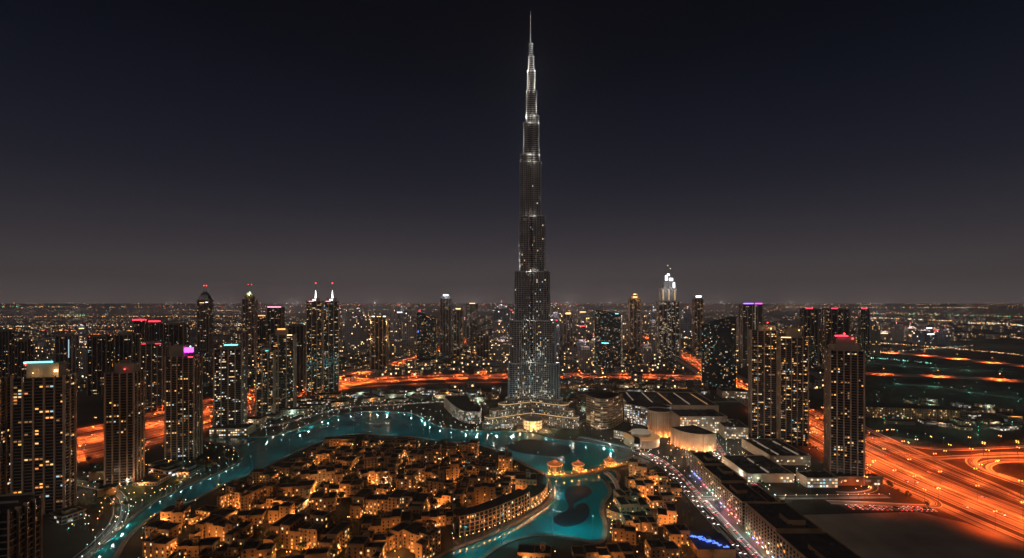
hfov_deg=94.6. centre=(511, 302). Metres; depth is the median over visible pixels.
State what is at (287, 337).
window
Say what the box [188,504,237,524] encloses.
old town block
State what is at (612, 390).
block
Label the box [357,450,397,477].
old town block
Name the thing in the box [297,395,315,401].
block
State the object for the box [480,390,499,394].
block
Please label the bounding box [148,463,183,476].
block
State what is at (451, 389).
block
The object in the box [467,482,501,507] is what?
old town block
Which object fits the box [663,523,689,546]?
old town block
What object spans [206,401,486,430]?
street
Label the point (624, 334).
distant tower
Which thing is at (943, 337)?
distant tower
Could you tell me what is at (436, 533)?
shuttered window
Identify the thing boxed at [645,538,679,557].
old town block
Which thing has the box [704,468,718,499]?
shuttered window
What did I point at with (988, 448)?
ramp
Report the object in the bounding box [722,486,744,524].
shuttered window
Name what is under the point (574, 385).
block
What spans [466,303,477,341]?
office tower
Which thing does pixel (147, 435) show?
service road
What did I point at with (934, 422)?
block
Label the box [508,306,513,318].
distant tower
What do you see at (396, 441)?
old town block
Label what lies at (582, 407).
block
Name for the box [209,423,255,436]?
mall hall
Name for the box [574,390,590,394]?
block
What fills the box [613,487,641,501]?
old town block
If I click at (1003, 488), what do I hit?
ramp
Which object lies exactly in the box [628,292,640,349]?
skyscraper
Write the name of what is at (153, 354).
residential tower
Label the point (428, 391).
block
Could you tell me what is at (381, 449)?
old town block
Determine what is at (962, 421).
block
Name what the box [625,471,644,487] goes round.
old town block
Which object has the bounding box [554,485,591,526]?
fountain platform
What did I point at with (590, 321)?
distant tower
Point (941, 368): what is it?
road
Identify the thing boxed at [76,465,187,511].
lawn
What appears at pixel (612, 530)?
shuttered window
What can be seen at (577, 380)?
block
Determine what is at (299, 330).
office tower
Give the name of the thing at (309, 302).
window
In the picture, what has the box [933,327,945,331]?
distant tower
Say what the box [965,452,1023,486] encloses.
ramp
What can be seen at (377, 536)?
old town block
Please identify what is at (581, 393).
block
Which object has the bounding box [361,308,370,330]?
distant tower
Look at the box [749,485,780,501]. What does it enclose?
terrace block
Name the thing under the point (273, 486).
old town block
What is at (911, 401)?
block
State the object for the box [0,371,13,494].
residential tower
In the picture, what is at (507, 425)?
crescent building
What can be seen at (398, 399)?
block
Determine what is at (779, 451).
mall hall
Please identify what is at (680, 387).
block
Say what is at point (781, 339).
window
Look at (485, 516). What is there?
arcade building
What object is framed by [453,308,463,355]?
skyscraper
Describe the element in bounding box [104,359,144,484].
residential tower
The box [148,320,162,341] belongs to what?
office tower
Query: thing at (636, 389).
block
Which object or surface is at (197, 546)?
old town block
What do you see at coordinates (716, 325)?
window
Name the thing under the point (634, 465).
old town block
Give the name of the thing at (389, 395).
block
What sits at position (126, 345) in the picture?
office tower
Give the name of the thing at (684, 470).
street lamp
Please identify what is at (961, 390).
road
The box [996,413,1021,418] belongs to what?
block
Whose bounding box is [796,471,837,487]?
mall hall
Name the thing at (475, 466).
old town block
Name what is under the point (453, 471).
old town block
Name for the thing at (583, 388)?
block
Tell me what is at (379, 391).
block
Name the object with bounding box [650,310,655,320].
distant tower
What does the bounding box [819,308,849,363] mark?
residential tower
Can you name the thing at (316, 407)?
block
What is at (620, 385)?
block
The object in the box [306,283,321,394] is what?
twin tower
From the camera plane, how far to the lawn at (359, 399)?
1181.40 m
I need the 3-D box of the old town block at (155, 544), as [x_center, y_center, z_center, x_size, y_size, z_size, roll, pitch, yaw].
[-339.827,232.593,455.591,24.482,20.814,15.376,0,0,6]
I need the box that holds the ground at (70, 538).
[0,304,1023,557]
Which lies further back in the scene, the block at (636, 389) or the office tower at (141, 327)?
the office tower at (141, 327)
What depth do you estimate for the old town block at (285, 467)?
664.56 m
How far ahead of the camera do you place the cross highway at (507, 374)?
1567.20 m
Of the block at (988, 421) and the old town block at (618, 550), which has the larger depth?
the block at (988, 421)
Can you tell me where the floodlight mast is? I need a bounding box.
[464,527,465,557]
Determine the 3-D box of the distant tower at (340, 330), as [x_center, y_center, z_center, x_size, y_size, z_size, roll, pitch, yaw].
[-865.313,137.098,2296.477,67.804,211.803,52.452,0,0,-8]
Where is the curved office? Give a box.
[586,390,622,428]
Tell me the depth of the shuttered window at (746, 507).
473.48 m
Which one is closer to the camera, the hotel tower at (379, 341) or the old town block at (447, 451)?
the old town block at (447, 451)
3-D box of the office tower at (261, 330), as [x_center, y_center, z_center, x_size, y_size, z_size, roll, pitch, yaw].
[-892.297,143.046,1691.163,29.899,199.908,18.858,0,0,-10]
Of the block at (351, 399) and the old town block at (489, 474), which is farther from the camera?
the block at (351, 399)
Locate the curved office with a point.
(604, 409)
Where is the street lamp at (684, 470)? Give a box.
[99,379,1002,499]
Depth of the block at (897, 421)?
946.18 m
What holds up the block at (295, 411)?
on the ground at (70, 538)
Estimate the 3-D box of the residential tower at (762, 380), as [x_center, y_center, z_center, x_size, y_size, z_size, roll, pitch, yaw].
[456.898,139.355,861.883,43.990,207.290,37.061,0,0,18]
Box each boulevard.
[576,436,762,557]
[711,437,757,484]
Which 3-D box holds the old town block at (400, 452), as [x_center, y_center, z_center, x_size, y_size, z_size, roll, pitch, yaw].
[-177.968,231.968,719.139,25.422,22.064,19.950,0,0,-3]
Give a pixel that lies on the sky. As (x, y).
(152, 151)
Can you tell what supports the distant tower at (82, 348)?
on the ground at (70, 538)
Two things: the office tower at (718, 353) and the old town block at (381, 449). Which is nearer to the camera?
the old town block at (381, 449)
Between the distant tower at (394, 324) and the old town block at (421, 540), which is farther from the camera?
the distant tower at (394, 324)
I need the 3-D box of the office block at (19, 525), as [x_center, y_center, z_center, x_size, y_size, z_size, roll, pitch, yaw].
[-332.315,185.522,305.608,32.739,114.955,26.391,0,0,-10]
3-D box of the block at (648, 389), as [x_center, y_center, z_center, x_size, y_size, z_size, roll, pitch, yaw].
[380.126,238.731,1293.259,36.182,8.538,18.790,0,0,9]
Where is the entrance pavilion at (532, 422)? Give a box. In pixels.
[522,416,542,429]
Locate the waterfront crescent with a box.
[614,429,639,451]
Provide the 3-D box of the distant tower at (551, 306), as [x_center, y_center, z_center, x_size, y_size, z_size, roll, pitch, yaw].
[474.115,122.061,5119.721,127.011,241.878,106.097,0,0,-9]
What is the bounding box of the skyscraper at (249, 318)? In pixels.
[242,284,257,359]
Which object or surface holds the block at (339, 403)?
on the ground at (70, 538)
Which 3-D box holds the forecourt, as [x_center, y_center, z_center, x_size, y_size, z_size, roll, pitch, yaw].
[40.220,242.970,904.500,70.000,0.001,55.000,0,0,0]
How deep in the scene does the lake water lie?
734.99 m
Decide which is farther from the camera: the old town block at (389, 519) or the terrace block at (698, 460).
the terrace block at (698, 460)
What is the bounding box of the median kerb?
[78,337,1023,557]
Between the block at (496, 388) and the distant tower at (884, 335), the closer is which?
the block at (496, 388)
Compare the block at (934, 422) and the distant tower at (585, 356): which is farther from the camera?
the distant tower at (585, 356)
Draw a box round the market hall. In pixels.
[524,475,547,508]
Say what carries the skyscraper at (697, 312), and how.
on the ground at (70, 538)
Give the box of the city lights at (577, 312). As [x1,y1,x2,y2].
[3,303,1022,392]
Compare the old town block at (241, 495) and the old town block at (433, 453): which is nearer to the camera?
the old town block at (241, 495)
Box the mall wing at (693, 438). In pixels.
[670,425,716,451]
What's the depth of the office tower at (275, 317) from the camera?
1684.47 m
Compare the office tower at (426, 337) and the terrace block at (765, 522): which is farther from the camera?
the office tower at (426, 337)
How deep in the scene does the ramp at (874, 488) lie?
606.65 m
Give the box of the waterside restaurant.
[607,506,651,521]
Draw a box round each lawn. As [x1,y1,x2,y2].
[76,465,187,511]
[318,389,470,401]
[479,425,591,435]
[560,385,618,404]
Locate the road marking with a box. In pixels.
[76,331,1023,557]
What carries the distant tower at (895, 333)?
on the ground at (70, 538)
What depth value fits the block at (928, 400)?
1146.65 m
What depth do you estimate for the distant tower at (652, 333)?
2242.66 m
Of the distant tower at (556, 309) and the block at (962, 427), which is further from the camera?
the distant tower at (556, 309)
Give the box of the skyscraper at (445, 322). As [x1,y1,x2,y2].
[440,294,451,351]
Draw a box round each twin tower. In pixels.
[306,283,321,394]
[323,283,338,392]
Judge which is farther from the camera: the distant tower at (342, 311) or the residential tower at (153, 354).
the distant tower at (342, 311)
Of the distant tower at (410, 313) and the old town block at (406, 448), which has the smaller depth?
the old town block at (406, 448)
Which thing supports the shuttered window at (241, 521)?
in the old town block at (233, 528)
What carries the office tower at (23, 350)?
on the ground at (70, 538)
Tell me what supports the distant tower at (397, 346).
on the ground at (70, 538)
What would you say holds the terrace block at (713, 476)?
on the ground at (70, 538)
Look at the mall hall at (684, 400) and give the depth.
1074.53 m
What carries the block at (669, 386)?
on the ground at (70, 538)
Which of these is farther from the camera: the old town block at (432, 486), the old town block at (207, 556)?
the old town block at (432, 486)
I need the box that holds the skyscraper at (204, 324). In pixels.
[197,285,212,371]
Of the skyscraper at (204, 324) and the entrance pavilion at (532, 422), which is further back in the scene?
the skyscraper at (204, 324)
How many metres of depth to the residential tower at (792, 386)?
805.60 m
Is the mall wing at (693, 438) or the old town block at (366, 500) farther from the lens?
the mall wing at (693, 438)
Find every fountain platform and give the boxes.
[508,439,570,455]
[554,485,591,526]
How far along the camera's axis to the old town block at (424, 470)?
639.05 m
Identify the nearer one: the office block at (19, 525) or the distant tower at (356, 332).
the office block at (19, 525)
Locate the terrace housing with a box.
[865,403,959,420]
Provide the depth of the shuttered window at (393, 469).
630.80 m
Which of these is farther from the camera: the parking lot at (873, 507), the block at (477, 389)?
the block at (477, 389)
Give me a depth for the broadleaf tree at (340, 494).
572.10 m
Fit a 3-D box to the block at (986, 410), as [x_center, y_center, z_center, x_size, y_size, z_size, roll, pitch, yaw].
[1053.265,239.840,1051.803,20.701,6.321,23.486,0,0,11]
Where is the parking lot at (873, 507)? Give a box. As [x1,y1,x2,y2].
[840,505,942,511]
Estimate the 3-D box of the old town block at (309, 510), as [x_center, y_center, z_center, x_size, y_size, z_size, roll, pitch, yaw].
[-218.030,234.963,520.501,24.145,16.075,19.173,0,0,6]
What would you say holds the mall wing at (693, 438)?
on the ground at (70, 538)
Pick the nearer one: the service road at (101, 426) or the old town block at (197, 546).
the old town block at (197, 546)
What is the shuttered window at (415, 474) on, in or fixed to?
in the old town block at (408, 480)
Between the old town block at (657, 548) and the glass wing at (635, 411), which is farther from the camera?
the glass wing at (635, 411)
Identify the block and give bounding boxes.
[0,493,41,557]
[49,505,86,524]
[133,474,170,485]
[142,531,176,557]
[144,520,181,538]
[148,459,182,466]
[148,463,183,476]
[160,499,190,524]
[167,536,219,557]
[176,464,204,477]
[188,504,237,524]
[189,514,252,542]
[199,554,238,557]
[211,534,259,557]
[217,478,266,509]
[237,508,267,524]
[241,539,275,557]
[247,416,266,423]
[247,468,279,483]
[256,495,308,512]
[260,481,278,495]
[263,413,280,419]
[263,510,351,557]
[267,461,306,478]
[268,502,294,523]
[276,479,315,498]
[280,407,309,415]
[284,547,329,557]
[289,457,313,466]
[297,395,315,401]
[297,400,304,404]
[297,404,325,410]
[300,463,342,484]
[304,507,317,520]
[306,445,336,457]
[307,400,327,404]
[310,481,336,510]
[314,459,351,476]
[315,449,334,464]
[317,479,363,499]
[318,392,341,398]
[320,397,335,402]
[323,436,356,448]
[331,400,348,406]
[334,445,364,459]
[335,455,357,466]
[338,397,356,402]
[344,392,357,397]
[346,535,385,557]
[350,488,430,522]
[355,390,369,395]
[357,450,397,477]
[359,393,378,397]
[359,529,387,551]
[360,463,395,486]
[361,508,410,532]
[362,435,380,447]
[363,395,385,402]
[363,447,380,457]
[367,444,387,456]
[369,485,390,493]
[372,388,393,395]
[381,392,406,398]
[383,437,416,448]
[384,521,440,557]
[386,447,403,463]
[391,388,412,391]
[392,397,408,401]
[394,442,414,456]
[396,468,417,490]
[404,461,438,482]
[407,390,417,395]
[408,444,441,463]
[409,393,428,398]
[413,506,460,528]
[416,460,434,466]
[420,389,437,394]
[420,445,432,448]
[423,468,452,495]
[430,486,464,509]
[435,393,445,397]
[437,387,458,392]
[439,390,454,395]
[441,461,459,482]
[442,446,456,456]
[448,464,463,477]
[449,451,475,463]
[452,391,461,395]
[459,439,479,457]
[460,388,480,392]
[460,464,511,500]
[462,390,476,395]
[463,458,496,475]
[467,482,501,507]
[468,392,477,397]
[469,457,494,464]
[470,395,486,401]
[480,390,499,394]
[485,391,498,399]
[492,385,501,391]
[498,445,512,473]
[504,471,524,483]
[515,469,536,489]
[517,542,551,557]
[566,398,581,406]
[568,379,583,385]
[568,396,585,401]
[570,382,586,388]
[571,542,635,557]
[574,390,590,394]
[576,392,589,395]
[577,404,585,411]
[578,386,588,390]
[598,385,614,390]
[606,388,619,392]
[611,519,635,544]
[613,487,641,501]
[615,492,651,514]
[617,383,631,387]
[619,387,633,390]
[622,513,657,534]
[624,380,638,385]
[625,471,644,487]
[628,388,645,391]
[629,458,646,476]
[634,479,653,497]
[635,383,657,387]
[641,380,662,385]
[644,387,654,391]
[645,469,667,485]
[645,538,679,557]
[646,491,674,508]
[656,502,676,526]
[658,478,681,496]
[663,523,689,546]
[665,383,682,388]
[675,385,686,388]
[690,452,723,481]
[691,386,708,389]
[692,388,709,394]
[702,465,746,500]
[719,482,769,525]
[745,502,821,557]
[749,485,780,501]
[776,532,861,557]
[878,418,914,424]
[885,414,901,418]
[904,399,918,403]
[917,401,938,405]
[917,418,952,425]
[918,398,937,402]
[949,418,976,425]
[951,402,970,407]
[953,424,971,430]
[961,408,981,412]
[962,412,980,418]
[974,403,993,407]
[976,408,994,412]
[977,419,1000,424]
[990,422,1022,430]
[992,407,1012,411]
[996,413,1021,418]
[1005,418,1023,423]
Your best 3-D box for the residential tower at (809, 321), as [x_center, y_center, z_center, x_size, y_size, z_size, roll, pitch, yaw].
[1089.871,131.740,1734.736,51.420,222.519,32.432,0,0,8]
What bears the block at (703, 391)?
on the ground at (70, 538)
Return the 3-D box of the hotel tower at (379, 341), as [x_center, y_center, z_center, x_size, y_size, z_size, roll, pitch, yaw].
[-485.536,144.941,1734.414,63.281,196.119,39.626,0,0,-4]
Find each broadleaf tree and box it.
[274,540,281,548]
[297,541,304,548]
[337,492,344,502]
[444,502,452,510]
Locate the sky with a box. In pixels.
[0,0,1023,303]
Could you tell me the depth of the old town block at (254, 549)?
419.59 m
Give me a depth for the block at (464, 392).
1242.78 m
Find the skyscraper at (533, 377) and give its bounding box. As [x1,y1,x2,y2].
[482,11,580,429]
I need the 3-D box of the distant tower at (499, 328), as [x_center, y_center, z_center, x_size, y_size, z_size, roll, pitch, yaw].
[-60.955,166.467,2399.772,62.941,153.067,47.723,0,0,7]
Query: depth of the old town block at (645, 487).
588.87 m
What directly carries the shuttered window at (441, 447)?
in the old town block at (433, 453)
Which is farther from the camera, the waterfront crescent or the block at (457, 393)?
the block at (457, 393)
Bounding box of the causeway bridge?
[546,456,639,477]
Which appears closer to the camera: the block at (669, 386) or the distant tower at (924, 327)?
the block at (669, 386)
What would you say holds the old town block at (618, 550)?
on the ground at (70, 538)
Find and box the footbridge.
[603,472,619,488]
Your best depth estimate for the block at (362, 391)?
1238.57 m
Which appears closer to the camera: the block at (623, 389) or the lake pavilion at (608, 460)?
the lake pavilion at (608, 460)
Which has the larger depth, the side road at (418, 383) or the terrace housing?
the side road at (418, 383)
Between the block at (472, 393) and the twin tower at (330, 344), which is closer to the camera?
the block at (472, 393)
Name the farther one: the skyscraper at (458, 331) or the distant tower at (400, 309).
the distant tower at (400, 309)
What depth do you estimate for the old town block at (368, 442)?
789.80 m
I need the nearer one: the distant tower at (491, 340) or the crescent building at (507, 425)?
the crescent building at (507, 425)
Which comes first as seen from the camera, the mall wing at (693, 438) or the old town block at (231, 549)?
the old town block at (231, 549)
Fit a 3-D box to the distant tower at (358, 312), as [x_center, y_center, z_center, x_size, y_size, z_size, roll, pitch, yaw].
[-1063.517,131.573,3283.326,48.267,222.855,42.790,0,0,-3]
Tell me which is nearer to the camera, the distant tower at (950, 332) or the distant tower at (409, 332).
the distant tower at (409, 332)
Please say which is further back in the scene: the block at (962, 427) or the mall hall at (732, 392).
the mall hall at (732, 392)
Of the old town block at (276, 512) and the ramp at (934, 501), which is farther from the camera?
the ramp at (934, 501)
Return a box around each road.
[77,334,491,453]
[77,337,465,433]
[77,344,475,461]
[298,382,564,394]
[641,331,1023,504]
[641,338,1023,546]
[865,363,1014,371]
[865,372,1023,381]
[895,383,1019,398]
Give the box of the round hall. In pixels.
[623,429,659,448]
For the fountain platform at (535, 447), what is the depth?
789.85 m
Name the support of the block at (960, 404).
on the ground at (70, 538)
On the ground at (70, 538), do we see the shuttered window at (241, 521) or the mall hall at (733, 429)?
the mall hall at (733, 429)
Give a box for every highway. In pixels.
[77,330,491,447]
[247,376,738,396]
[322,373,741,383]
[641,333,1023,533]
[881,351,1023,366]
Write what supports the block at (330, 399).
on the ground at (70, 538)
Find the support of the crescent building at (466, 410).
on the ground at (70, 538)
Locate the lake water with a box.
[92,412,616,557]
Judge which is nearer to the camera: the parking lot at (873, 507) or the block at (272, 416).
the parking lot at (873, 507)
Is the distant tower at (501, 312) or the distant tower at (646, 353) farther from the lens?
the distant tower at (501, 312)
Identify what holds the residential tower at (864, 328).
on the ground at (70, 538)
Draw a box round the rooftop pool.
[688,532,735,557]
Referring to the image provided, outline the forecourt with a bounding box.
[516,426,551,432]
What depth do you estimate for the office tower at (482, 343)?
1885.83 m
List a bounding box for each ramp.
[817,446,942,507]
[836,485,878,493]
[865,426,1023,499]
[865,434,1023,450]
[896,452,1023,459]
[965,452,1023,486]
[978,459,1023,482]
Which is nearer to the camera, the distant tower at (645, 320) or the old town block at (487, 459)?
the old town block at (487, 459)
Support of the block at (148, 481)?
on the ground at (70, 538)
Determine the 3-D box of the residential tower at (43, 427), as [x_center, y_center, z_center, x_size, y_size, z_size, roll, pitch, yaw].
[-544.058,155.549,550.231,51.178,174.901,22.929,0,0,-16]
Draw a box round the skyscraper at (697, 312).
[692,296,703,350]
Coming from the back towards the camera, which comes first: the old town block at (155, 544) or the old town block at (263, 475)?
the old town block at (263, 475)
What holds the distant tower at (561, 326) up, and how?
on the ground at (70, 538)
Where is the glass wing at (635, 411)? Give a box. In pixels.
[624,400,671,426]
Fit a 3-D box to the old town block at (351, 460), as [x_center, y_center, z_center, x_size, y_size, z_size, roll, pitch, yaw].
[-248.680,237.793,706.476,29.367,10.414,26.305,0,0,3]
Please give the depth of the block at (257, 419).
947.99 m
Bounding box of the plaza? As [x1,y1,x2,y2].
[614,448,656,470]
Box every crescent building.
[444,395,481,423]
[501,422,513,428]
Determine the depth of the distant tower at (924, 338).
2603.37 m
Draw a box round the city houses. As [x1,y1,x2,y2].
[0,314,1023,388]
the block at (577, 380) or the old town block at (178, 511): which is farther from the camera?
the block at (577, 380)
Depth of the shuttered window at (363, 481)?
588.18 m
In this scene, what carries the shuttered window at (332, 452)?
in the old town block at (322, 454)
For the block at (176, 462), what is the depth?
699.30 m
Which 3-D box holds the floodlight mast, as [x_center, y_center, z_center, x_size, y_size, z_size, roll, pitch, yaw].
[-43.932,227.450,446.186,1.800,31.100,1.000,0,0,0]
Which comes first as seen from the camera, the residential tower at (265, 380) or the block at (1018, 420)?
the block at (1018, 420)
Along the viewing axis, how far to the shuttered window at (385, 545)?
421.54 m
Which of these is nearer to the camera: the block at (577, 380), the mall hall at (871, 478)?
the mall hall at (871, 478)
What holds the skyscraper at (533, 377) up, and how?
on the ground at (70, 538)
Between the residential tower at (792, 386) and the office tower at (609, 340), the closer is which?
the residential tower at (792, 386)
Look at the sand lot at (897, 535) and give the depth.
490.41 m
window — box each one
[144,545,175,556]
[162,503,181,521]
[198,521,251,540]
[244,547,274,557]
[248,470,279,483]
[271,337,291,402]
[284,483,315,496]
[307,302,314,391]
[312,494,336,509]
[316,452,333,464]
[324,302,336,392]
[333,481,363,495]
[349,545,385,557]
[359,458,396,475]
[362,469,393,485]
[390,533,439,556]
[397,474,415,489]
[409,447,441,463]
[487,160,578,428]
[499,450,510,470]
[516,473,534,489]
[595,313,622,365]
[612,530,633,543]
[657,305,678,354]
[692,456,701,480]
[702,325,734,385]
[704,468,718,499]
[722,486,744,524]
[746,507,774,556]
[752,336,774,434]
[777,536,801,557]
[781,339,807,441]
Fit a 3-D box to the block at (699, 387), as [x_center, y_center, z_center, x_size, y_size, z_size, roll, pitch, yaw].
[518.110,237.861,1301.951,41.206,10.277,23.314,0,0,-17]
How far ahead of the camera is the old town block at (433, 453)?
703.09 m
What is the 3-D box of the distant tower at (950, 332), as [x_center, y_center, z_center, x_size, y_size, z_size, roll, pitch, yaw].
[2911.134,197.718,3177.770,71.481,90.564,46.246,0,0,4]
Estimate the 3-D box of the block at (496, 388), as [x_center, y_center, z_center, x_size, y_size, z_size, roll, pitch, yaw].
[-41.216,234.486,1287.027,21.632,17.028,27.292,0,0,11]
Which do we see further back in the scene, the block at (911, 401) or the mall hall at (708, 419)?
the block at (911, 401)
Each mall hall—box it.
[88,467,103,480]
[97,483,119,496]
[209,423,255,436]
[617,391,718,411]
[651,388,699,393]
[672,409,727,432]
[717,388,747,398]
[718,419,748,438]
[722,455,794,482]
[741,438,810,464]
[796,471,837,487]
[823,468,882,485]
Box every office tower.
[0,329,14,376]
[14,339,33,378]
[55,334,78,371]
[87,334,113,395]
[114,333,138,371]
[132,318,148,370]
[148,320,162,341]
[163,322,189,355]
[257,314,265,350]
[266,306,284,346]
[288,324,305,391]
[417,311,436,361]
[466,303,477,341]
[476,329,488,360]
[563,312,572,348]
[595,310,622,368]
[702,317,735,389]
[738,303,763,362]
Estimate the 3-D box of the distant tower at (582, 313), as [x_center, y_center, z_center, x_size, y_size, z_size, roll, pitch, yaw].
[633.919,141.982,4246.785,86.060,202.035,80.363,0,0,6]
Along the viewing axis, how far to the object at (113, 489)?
593.31 m
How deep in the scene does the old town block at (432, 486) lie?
592.65 m
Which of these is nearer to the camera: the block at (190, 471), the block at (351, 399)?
the block at (190, 471)
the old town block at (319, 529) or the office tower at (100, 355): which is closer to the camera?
the old town block at (319, 529)
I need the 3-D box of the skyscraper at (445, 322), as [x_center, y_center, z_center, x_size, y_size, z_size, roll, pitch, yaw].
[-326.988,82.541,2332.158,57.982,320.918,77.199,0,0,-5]
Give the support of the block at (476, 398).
on the ground at (70, 538)
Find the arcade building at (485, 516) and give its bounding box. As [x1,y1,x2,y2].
[456,489,529,536]
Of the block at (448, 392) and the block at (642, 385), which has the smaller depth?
the block at (448, 392)
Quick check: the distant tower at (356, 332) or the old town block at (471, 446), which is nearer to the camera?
the old town block at (471, 446)
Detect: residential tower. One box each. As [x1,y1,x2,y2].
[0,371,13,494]
[10,361,76,514]
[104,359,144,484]
[140,341,170,410]
[164,344,202,459]
[213,344,246,426]
[255,347,275,415]
[269,328,296,411]
[748,322,777,437]
[777,327,808,445]
[800,308,818,368]
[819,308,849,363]
[824,333,864,485]
[858,308,869,359]
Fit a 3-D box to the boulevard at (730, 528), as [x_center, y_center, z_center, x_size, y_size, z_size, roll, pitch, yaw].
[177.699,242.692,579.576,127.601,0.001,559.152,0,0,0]
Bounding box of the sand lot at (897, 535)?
[804,512,1023,557]
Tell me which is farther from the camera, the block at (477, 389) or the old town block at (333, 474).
the block at (477, 389)
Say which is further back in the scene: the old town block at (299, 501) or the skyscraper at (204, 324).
the skyscraper at (204, 324)
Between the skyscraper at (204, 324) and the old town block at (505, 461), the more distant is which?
the skyscraper at (204, 324)
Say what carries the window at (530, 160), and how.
in the skyscraper at (533, 377)
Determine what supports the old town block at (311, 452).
on the ground at (70, 538)
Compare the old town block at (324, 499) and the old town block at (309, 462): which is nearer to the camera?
the old town block at (324, 499)
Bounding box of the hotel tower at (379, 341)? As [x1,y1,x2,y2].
[370,315,388,368]
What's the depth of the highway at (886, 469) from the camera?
630.30 m
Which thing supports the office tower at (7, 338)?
on the ground at (70, 538)
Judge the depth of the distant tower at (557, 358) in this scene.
1682.58 m
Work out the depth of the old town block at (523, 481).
598.89 m
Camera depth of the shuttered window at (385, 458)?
659.46 m
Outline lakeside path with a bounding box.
[86,411,620,557]
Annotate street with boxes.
[73,480,129,557]
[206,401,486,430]
[553,401,747,429]
[695,494,888,500]
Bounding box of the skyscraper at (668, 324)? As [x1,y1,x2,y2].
[656,265,680,357]
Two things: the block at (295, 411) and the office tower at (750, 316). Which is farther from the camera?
the office tower at (750, 316)
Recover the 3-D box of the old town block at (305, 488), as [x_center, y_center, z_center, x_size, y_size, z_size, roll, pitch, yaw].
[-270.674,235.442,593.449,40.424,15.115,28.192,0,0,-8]
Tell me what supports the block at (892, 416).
on the ground at (70, 538)
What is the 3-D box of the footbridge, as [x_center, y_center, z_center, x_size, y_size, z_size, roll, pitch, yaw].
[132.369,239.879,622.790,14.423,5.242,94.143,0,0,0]
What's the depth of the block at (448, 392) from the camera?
1238.24 m
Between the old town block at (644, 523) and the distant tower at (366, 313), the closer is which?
the old town block at (644, 523)
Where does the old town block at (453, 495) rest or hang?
on the ground at (70, 538)
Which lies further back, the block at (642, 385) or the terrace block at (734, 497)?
the block at (642, 385)
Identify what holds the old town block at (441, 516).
on the ground at (70, 538)
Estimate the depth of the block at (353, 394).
1188.80 m
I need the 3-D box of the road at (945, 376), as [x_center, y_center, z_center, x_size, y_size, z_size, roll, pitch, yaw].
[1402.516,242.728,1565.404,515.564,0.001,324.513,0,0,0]
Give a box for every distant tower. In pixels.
[77,325,87,335]
[79,336,89,365]
[83,348,86,377]
[339,308,345,340]
[339,311,341,347]
[345,317,367,352]
[346,312,353,317]
[354,308,362,317]
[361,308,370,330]
[389,339,405,354]
[390,309,399,340]
[394,307,408,315]
[400,313,409,335]
[402,321,416,350]
[405,308,411,320]
[489,338,497,359]
[492,304,510,336]
[492,339,509,370]
[493,320,506,339]
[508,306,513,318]
[550,305,562,319]
[551,307,561,318]
[551,312,559,354]
[556,352,559,361]
[560,319,562,334]
[573,320,579,331]
[577,321,586,339]
[577,339,584,357]
[578,307,587,320]
[578,339,592,368]
[584,317,594,333]
[587,338,594,349]
[623,320,626,349]
[641,315,649,329]
[642,343,651,362]
[649,320,655,351]
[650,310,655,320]
[681,310,691,335]
[870,320,880,355]
[881,331,887,339]
[888,325,903,340]
[904,326,916,340]
[912,330,936,346]
[916,325,932,330]
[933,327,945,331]
[937,330,949,344]
[939,329,953,335]
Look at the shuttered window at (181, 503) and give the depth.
513.08 m
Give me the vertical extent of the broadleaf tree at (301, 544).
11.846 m
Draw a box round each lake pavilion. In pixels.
[547,460,562,473]
[572,460,584,471]
[604,454,614,465]
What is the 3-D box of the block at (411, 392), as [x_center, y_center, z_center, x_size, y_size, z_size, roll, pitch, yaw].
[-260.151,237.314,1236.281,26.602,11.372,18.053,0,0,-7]
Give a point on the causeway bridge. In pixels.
(594, 470)
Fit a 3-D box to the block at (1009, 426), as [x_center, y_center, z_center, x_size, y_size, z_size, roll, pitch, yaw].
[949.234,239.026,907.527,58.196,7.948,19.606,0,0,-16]
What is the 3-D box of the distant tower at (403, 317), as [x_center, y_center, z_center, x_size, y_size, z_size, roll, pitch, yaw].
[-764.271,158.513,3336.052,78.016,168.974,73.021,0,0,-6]

